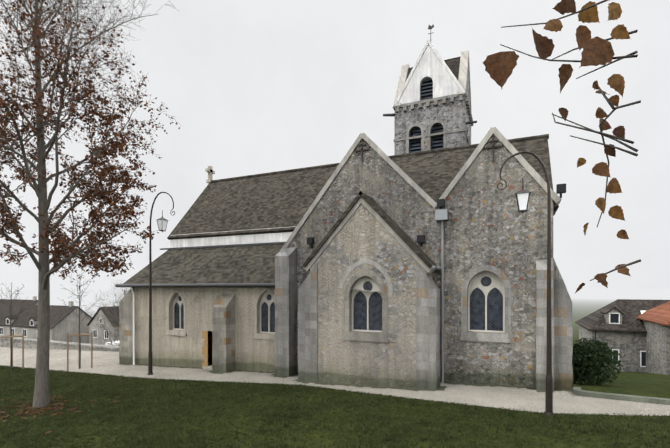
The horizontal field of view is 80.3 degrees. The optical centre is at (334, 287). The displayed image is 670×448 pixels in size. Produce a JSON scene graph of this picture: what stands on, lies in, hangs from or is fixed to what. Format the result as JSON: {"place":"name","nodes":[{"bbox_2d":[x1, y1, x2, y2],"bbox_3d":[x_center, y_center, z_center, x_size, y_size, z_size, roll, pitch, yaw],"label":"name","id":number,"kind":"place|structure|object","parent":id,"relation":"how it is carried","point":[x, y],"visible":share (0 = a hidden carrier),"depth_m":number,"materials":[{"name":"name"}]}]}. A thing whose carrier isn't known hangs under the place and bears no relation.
{"place":"outdoors","nodes":[
{"label":"outdoors","id":0,"kind":"place"},
{"bbox_2d":[105,340,118,345],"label":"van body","id":1,"kind":"object","parent":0,"point":[114,344],"depth_m":59.61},
{"bbox_2d":[135,287,274,371],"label":"aisle wall","id":2,"kind":"structure","parent":0,"point":[251,354],"depth_m":18.15,"materials":[{"name":"beige paint"}]},
{"bbox_2d":[130,287,134,364],"bbox_3d":[-9.931,2.021,19.444,0.090,4.182,0.294,0,0,24],"label":"downpipe","id":3,"kind":"object","parent":2,"relation":"attached to","point":[133,325],"visible":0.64,"depth_m":19.50,"materials":[{"name":"grey metal"}]},
{"bbox_2d":[165,290,186,335],"bbox_3d":[-7.379,1.170,18.737,1.260,2.144,0.385,0,0,24],"label":"window surround","id":4,"kind":"object","parent":2,"relation":"attached to","point":[170,330],"visible":0.58,"depth_m":18.75,"materials":[{"name":"stone"}]},
{"bbox_2d":[173,294,183,329],"bbox_3d":[-7.323,1.113,18.863,0.960,1.838,0.100,0,0,24],"label":"window tracery","id":5,"kind":"object","parent":4,"relation":"in","point":[176,300],"visible":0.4,"depth_m":18.88,"materials":[{"name":"stone"}]},
{"bbox_2d":[174,296,183,328],"bbox_3d":[-7.319,1.113,18.872,0.940,1.819,0.020,0,0,24],"label":"window glass","id":6,"kind":"object","parent":4,"relation":"attached to","point":[176,316],"depth_m":18.92,"materials":[{"name":"blue glass"}]},
{"bbox_2d":[123,244,283,283],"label":"aisle roof","id":7,"kind":"structure","parent":2,"relation":"on","point":[246,264],"depth_m":18.95,"materials":[{"name":"tile"}]},
{"bbox_2d":[115,283,274,286],"bbox_3d":[-6.595,-0.098,17.852,9.350,0.150,0.150,0,0,24],"label":"gutter","id":8,"kind":"object","parent":7,"relation":"attached to","point":[209,285],"visible":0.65,"depth_m":17.36,"materials":[{"name":"grey metal"}]},
{"bbox_2d":[170,226,295,249],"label":"clerestory wall","id":9,"kind":"structure","parent":7,"relation":"on","point":[243,239],"depth_m":20.16,"materials":[{"name":"white paint"}]},
{"bbox_2d":[160,242,285,249],"bbox_3d":[-5.280,-2.128,20.146,9.700,0.080,0.080,0,0,24],"label":"roof flashing","id":10,"kind":"object","parent":9,"relation":"attached to","point":[224,245],"visible":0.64,"depth_m":20.27,"materials":[{"name":"grey metal"}]},
{"bbox_2d":[202,331,211,367],"bbox_3d":[-5.807,2.863,18.038,0.320,1.798,0.302,0,0,24],"label":"door","id":11,"kind":"structure","parent":2,"relation":"attached to","point":[205,335],"depth_m":17.88,"materials":[{"name":"brown wood"}]},
{"bbox_2d":[203,324,211,369],"bbox_3d":[-5.418,2.992,17.742,1.090,2.640,0.530,0,0,24],"label":"door surround","id":12,"kind":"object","parent":2,"relation":"attached to","point":[208,328],"depth_m":17.77,"materials":[{"name":"beige stone"}]},
{"bbox_2d":[253,288,274,339],"bbox_3d":[-2.833,1.085,16.728,1.260,2.174,0.385,0,0,24],"label":"window surround","id":13,"kind":"object","parent":2,"relation":"attached to","point":[257,333],"visible":0.54,"depth_m":16.78,"materials":[{"name":"stone"}]},
{"bbox_2d":[260,291,274,333],"bbox_3d":[-2.777,1.028,16.854,0.960,1.868,0.100,0,0,24],"label":"window tracery","id":14,"kind":"object","parent":13,"relation":"in","point":[266,300],"visible":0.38,"depth_m":16.86,"materials":[{"name":"stone"}]},
{"bbox_2d":[262,294,274,331],"bbox_3d":[-2.773,1.028,16.863,0.940,1.849,0.020,0,0,24],"label":"window glass","id":15,"kind":"object","parent":13,"relation":"attached to","point":[265,316],"depth_m":16.89,"materials":[{"name":"blue glass"}]},
{"bbox_2d":[0,289,669,447],"bbox_3d":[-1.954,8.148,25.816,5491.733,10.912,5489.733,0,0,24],"label":"terrain","id":16,"kind":"structure","parent":0,"point":[585,302],"depth_m":10.41,"materials":[{"name":"green plant"}]},
{"bbox_2d":[0,333,23,368],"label":"young tree stakes","id":17,"kind":"object","parent":16,"relation":"on","point":[12,336],"visible":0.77,"depth_m":19.32,"materials":[{"name":"brown wood"}]},
{"bbox_2d":[0,283,36,369],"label":"tree","id":18,"kind":"object","parent":16,"relation":"on","point":[17,291],"visible":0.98,"depth_m":19.28,"materials":[{"name":"grey plant"}]},
{"bbox_2d":[0,394,117,433],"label":"fallen leaves","id":19,"kind":"object","parent":16,"relation":"on","point":[36,411],"visible":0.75,"depth_m":11.83,"materials":[{"name":"brown plant"}]},
{"bbox_2d":[0,336,118,351],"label":"terrace wall","id":20,"kind":"structure","parent":16,"relation":"on","point":[17,342],"depth_m":27.08,"materials":[{"name":"stone"}]},
{"bbox_2d":[0,0,180,407],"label":"beech tree","id":21,"kind":"object","parent":16,"relation":"on","point":[97,217],"depth_m":11.79,"materials":[{"name":"brown plant"}]},
{"bbox_2d":[89,309,119,344],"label":"house walls","id":22,"kind":"structure","parent":16,"relation":"on","point":[100,337],"depth_m":65.57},
{"bbox_2d":[93,318,107,337],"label":"house windows","id":23,"kind":"structure","parent":22,"relation":"attached to","point":[95,331],"depth_m":65.95,"materials":[{"name":"grey glass"}]},
{"bbox_2d":[87,306,118,325],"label":"house roof","id":24,"kind":"object","parent":22,"relation":"on","point":[111,314],"visible":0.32,"depth_m":65.79,"materials":[{"name":"tile"}]},
{"bbox_2d":[85,281,127,338],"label":"bare shrub","id":25,"kind":"object","parent":16,"relation":"on","point":[107,308],"visible":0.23,"depth_m":50.52,"materials":[{"name":"grey plant"}]},
{"bbox_2d":[88,280,126,337],"bbox_3d":[-20.521,5.430,41.606,5.838,13.576,8.456,0,0,13],"label":"bare shrub","id":26,"kind":"object","parent":16,"relation":"on","point":[111,311],"visible":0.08,"depth_m":39.53,"materials":[{"name":"grey plant"}]},
{"bbox_2d":[95,287,129,345],"bbox_3d":[-17.741,5.916,33.853,5.082,12.170,6.808,0,0,-30],"label":"bare shrub","id":27,"kind":"object","parent":16,"relation":"on","point":[115,341],"visible":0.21,"depth_m":32.71,"materials":[{"name":"grey plant"}]},
{"bbox_2d":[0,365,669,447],"bbox_3d":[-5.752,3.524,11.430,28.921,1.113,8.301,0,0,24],"label":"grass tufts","id":28,"kind":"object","parent":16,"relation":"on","point":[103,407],"visible":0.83,"depth_m":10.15,"materials":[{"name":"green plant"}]},
{"bbox_2d":[298,263,439,389],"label":"corner buttresses","id":29,"kind":"structure","parent":16,"relation":"on","point":[427,333],"depth_m":12.83,"materials":[{"name":"grey stone"}]},
{"bbox_2d":[310,203,429,388],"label":"gable wall","id":30,"kind":"structure","parent":29,"relation":"attached to","point":[363,232],"depth_m":13.58,"materials":[{"name":"stone"}]},
{"bbox_2d":[342,270,388,341],"bbox_3d":[1.098,0.619,13.723,1.660,2.426,0.405,0,0,24],"label":"window surround","id":31,"kind":"object","parent":30,"relation":"attached to","point":[350,334],"visible":0.79,"depth_m":13.60,"materials":[{"name":"grey stone"}]},
{"bbox_2d":[352,276,381,331],"bbox_3d":[1.157,0.567,13.857,1.240,1.990,0.100,0,0,24],"label":"window tracery","id":32,"kind":"object","parent":31,"relation":"in","point":[359,284],"visible":0.52,"depth_m":13.83,"materials":[{"name":"beige stone"}]},
{"bbox_2d":[354,281,381,330],"bbox_3d":[1.161,0.567,13.867,1.220,1.970,0.020,0,0,24],"label":"window glass","id":33,"kind":"object","parent":32,"relation":"in","point":[360,311],"visible":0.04,"depth_m":13.85,"materials":[{"name":"blue glass"}]},
{"bbox_2d":[339,258,392,292],"bbox_3d":[1.081,-0.401,13.670,1.948,1.193,0.200,0,0,24],"label":"hood mould","id":34,"kind":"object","parent":30,"relation":"attached to","point":[370,262],"depth_m":13.53,"materials":[{"name":"stone"}]},
{"bbox_2d":[303,197,435,272],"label":"chapel copings","id":35,"kind":"object","parent":30,"relation":"on","point":[383,223],"visible":0.4,"depth_m":13.55,"materials":[{"name":"grey stone"}]},
{"bbox_2d":[303,191,436,269],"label":"church chapel roof","id":36,"kind":"structure","parent":30,"relation":"on","point":[418,251],"depth_m":13.55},
{"bbox_2d":[497,151,553,415],"bbox_3d":[4.827,-0.002,10.093,1.330,6.923,0.360,0,0,24],"label":"street lamp","id":37,"kind":"object","parent":16,"relation":"on","point":[548,411],"depth_m":9.85,"materials":[{"name":"metal"}]},
{"bbox_2d":[535,257,572,390],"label":"church buttresses","id":38,"kind":"structure","parent":16,"relation":"on","point":[562,334],"depth_m":12.19,"materials":[{"name":"grey stone"}]},
{"bbox_2d":[572,337,622,385],"bbox_3d":[9.419,2.790,14.698,2.910,1.946,1.934,0,0,-40],"label":"shrub","id":39,"kind":"object","parent":16,"relation":"on","point":[592,361],"visible":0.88,"depth_m":14.15,"materials":[{"name":"green plant"}]},
{"bbox_2d":[572,383,669,398],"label":"raised lawn","id":40,"kind":"structure","parent":16,"relation":"on","point":[650,392],"depth_m":11.52,"materials":[{"name":"green plant"}]},
{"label":"house walls","id":41,"kind":"object","parent":16,"relation":"on","visible":0},
{"bbox_2d":[0,299,37,315],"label":"house roof","id":42,"kind":"object","parent":41,"relation":"on","point":[3,311],"visible":0.2,"depth_m":94.03,"materials":[{"name":"tile"}]},
{"bbox_2d":[0,347,669,415],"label":"gravel path","id":43,"kind":"structure","parent":0,"point":[107,362],"depth_m":12.79,"materials":[{"name":"beige gravel"}]},
{"bbox_2d":[67,331,92,370],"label":"young tree stakes","id":44,"kind":"object","parent":43,"relation":"on","point":[78,335],"visible":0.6,"depth_m":18.92,"materials":[{"name":"brown wood"}]},
{"bbox_2d":[58,271,103,368],"bbox_3d":[-11.978,1.525,19.088,1.660,4.898,3.073,0,0,-13],"label":"young tree","id":45,"kind":"object","parent":43,"relation":"on","point":[79,296],"visible":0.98,"depth_m":18.89,"materials":[{"name":"grey plant"}]},
{"bbox_2d":[147,192,174,374],"bbox_3d":[-7.260,0.003,16.604,1.509,7.992,0.360,0,0,24],"label":"street lamp","id":46,"kind":"object","parent":43,"relation":"on","point":[150,366],"depth_m":16.81,"materials":[{"name":"black metal"}]},
{"bbox_2d":[119,287,234,372],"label":"buttresses","id":47,"kind":"structure","parent":43,"relation":"on","point":[223,325],"depth_m":17.02,"materials":[{"name":"grey stone"}]},
{"bbox_2d":[275,247,296,376],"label":"buttress","id":48,"kind":"structure","parent":43,"relation":"on","point":[285,311],"depth_m":15.61,"materials":[{"name":"grey stone"}]},
{"bbox_2d":[119,363,572,391],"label":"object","id":49,"kind":"structure","parent":43,"relation":"on","point":[440,388],"depth_m":13.43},
{"bbox_2d":[573,387,669,404],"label":"kerb stones","id":50,"kind":"object","parent":43,"relation":"on","point":[623,397],"visible":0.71,"depth_m":10.87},
{"bbox_2d":[0,0,669,289],"label":"sky","id":51,"kind":"structure","parent":0,"point":[252,87],"materials":[{"name":"white"}]},
{"bbox_2d":[167,137,552,239],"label":"main roof","id":52,"kind":"structure","parent":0,"point":[273,202],"depth_m":20.57,"materials":[{"name":"tile"}]},
{"bbox_2d":[205,166,214,182],"bbox_3d":[-7.825,-7.068,24.901,0.320,1.040,0.640,0,0,24],"label":"stone cross","id":53,"kind":"object","parent":52,"relation":"on","point":[210,171],"visible":0.81,"depth_m":24.80,"materials":[{"name":"beige stone"}]},
{"bbox_2d":[287,135,552,386],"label":"church wall","id":54,"kind":"structure","parent":0,"point":[487,223],"depth_m":13.30,"materials":[{"name":"grey stone"}]},
{"bbox_2d":[281,127,561,248],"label":"church gable copings","id":55,"kind":"object","parent":54,"relation":"on","point":[530,170],"visible":0.48,"depth_m":13.80,"materials":[{"name":"grey stone"}]},
{"bbox_2d":[354,134,503,162],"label":"wall anchors","id":56,"kind":"object","parent":54,"relation":"attached to","point":[362,144],"visible":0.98,"depth_m":14.71,"materials":[{"name":"black metal"}]},
{"bbox_2d":[307,183,565,247],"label":"floodlights","id":57,"kind":"object","parent":54,"relation":"attached to","point":[560,189],"visible":0.98,"depth_m":13.49,"materials":[{"name":"black metal"}]},
{"bbox_2d":[432,209,447,382],"bbox_3d":[3.431,0.487,13.066,0.400,6.250,1.330,0,0,24],"label":"downspout","id":58,"kind":"object","parent":54,"relation":"attached to","point":[441,215],"visible":0.9,"depth_m":13.56,"materials":[{"name":"grey metal"}]},
{"bbox_2d":[553,204,558,215],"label":"church gable roofs","id":59,"kind":"structure","parent":54,"relation":"on","point":[555,208],"depth_m":12.73,"materials":[{"name":"grey stone"}]},
{"bbox_2d":[428,25,433,41],"bbox_3d":[5.500,-14.518,22.743,0.370,1.160,0.045,0,0,24],"label":"weather vane","id":60,"kind":"object","parent":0,"point":[430,28],"visible":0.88,"depth_m":22.74,"materials":[{"name":"grey metal"}]},
{"bbox_2d":[394,96,470,154],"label":"bell tower wall","id":61,"kind":"structure","parent":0,"point":[454,115],"depth_m":22.58,"materials":[{"name":"grey stone"}]},
{"bbox_2d":[410,126,442,152],"bbox_3d":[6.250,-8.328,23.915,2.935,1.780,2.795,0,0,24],"label":"belfry louvers","id":62,"kind":"object","parent":61,"relation":"in","point":[431,139],"visible":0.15,"depth_m":22.83,"materials":[{"name":"black wood"}]},
{"bbox_2d":[398,44,460,103],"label":"tower gable","id":63,"kind":"structure","parent":61,"relation":"on","point":[430,66],"depth_m":22.58,"materials":[{"name":"white paint"}]},
{"bbox_2d":[420,79,432,99],"bbox_3d":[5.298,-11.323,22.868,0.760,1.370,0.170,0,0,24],"label":"louvers","id":64,"kind":"object","parent":63,"relation":"in","point":[426,90],"visible":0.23,"depth_m":22.86,"materials":[{"name":"black wood"}]},
{"bbox_2d":[392,40,466,107],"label":"church tower copings","id":65,"kind":"object","parent":63,"relation":"on","point":[442,62],"visible":0.35,"depth_m":22.54,"materials":[{"name":"grey stone"}]},
{"bbox_2d":[383,113,476,124],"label":"gargoyles","id":66,"kind":"object","parent":61,"relation":"attached to","point":[394,114],"visible":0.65,"depth_m":23.31,"materials":[{"name":"grey stone"}]},
{"bbox_2d":[393,92,472,152],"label":"church tower mouldings","id":67,"kind":"object","parent":61,"relation":"attached to","point":[443,134],"visible":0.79,"depth_m":22.59,"materials":[{"name":"grey stone"}]},
{"bbox_2d":[407,56,460,100],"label":"tower roof","id":68,"kind":"structure","parent":61,"relation":"on","point":[453,64],"depth_m":23.55,"materials":[{"name":"tile"}]},
{"bbox_2d":[466,62,470,108],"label":"church tower gables","id":69,"kind":"object","parent":61,"relation":"on","point":[467,88],"visible":0.06,"depth_m":23.80,"materials":[{"name":"white stone"}]},
{"bbox_2d":[393,50,471,112],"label":"church tower copings","id":70,"kind":"object","parent":69,"relation":"on","point":[463,68],"visible":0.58,"depth_m":23.40,"materials":[{"name":"grey stone"}]},
{"bbox_2d":[483,0,640,292],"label":"branches","id":71,"kind":"object","parent":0,"point":[500,66],"depth_m":1.25,"materials":[{"name":"brown plant"}]},
{"bbox_2d":[579,320,669,374],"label":"house walls","id":72,"kind":"structure","parent":0,"point":[630,346],"depth_m":33.14,"materials":[{"name":"grey stone"}]},
{"bbox_2d":[575,299,669,332],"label":"house roof","id":73,"kind":"structure","parent":72,"relation":"on","point":[630,309],"depth_m":34.46,"materials":[{"name":"tile"}]},
{"bbox_2d":[604,308,621,324],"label":"stone dormers","id":74,"kind":"object","parent":73,"relation":"on","point":[614,310],"visible":0.15,"depth_m":34.23,"materials":[{"name":"grey stone"}]},
{"bbox_2d":[600,306,623,314],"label":"stone dormer roofs","id":75,"kind":"structure","parent":74,"relation":"on","point":[606,310],"depth_m":34.65,"materials":[{"name":"brown tile"}]},
{"bbox_2d":[609,311,645,366],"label":"window frames","id":76,"kind":"structure","parent":72,"relation":"in","point":[642,312],"depth_m":33.99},
{"bbox_2d":[610,313,645,365],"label":"house windows","id":77,"kind":"structure","parent":76,"relation":"in","point":[614,318],"depth_m":33.87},
{"bbox_3d":[0.364,-0.588,20.462,18.310,11.800,8.080,0,0,24],"label":"church","id":78,"kind":"object","parent":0,"visible":0},
{"bbox_2d":[210,134,548,182],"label":"roof ridge","id":79,"kind":"structure","parent":78,"relation":"on","point":[417,153],"depth_m":19.85,"materials":[{"name":"stone"}]},
{"bbox_2d":[460,265,511,342],"bbox_3d":[5.041,0.519,13.270,1.620,2.547,0.425,0,0,24],"label":"window surround","id":80,"kind":"object","parent":78,"relation":"attached to","point":[467,335],"visible":0.92,"depth_m":13.13,"materials":[{"name":"grey stone"}]},
{"bbox_2d":[468,271,504,332],"bbox_3d":[5.105,0.467,13.414,1.200,2.110,0.100,0,0,24],"label":"window tracery","id":81,"kind":"object","parent":80,"relation":"in","point":[496,282],"visible":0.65,"depth_m":13.36,"materials":[{"name":"beige stone"}]},
{"bbox_2d":[470,276,502,330],"bbox_3d":[5.109,0.467,13.423,1.180,2.090,0.020,0,0,24],"label":"gable window glass","id":82,"kind":"object","parent":81,"relation":"in","point":[494,309],"visible":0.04,"depth_m":13.40,"materials":[{"name":"glass"}]},
{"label":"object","id":83,"kind":"structure","parent":0,"visible":0},
{"bbox_2d":[0,301,91,343],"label":"house walls","id":84,"kind":"structure","parent":83,"relation":"on","point":[69,323],"depth_m":68.28,"materials":[{"name":"beige paint"}]},
{"bbox_2d":[0,319,32,335],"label":"house windows","id":85,"kind":"structure","parent":84,"relation":"attached to","point":[12,330],"depth_m":69.59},
{"bbox_2d":[0,304,91,328],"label":"house roof","id":86,"kind":"object","parent":84,"relation":"on","point":[59,313],"visible":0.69,"depth_m":69.95,"materials":[{"name":"tile"}]},
{"bbox_2d":[6,317,37,325],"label":"dormer windows","id":87,"kind":"structure","parent":86,"relation":"on","point":[34,322],"depth_m":67.50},
{"bbox_2d":[5,315,37,320],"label":"dormer roofs","id":88,"kind":"structure","parent":87,"relation":"on","point":[35,318],"depth_m":69.97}
]}

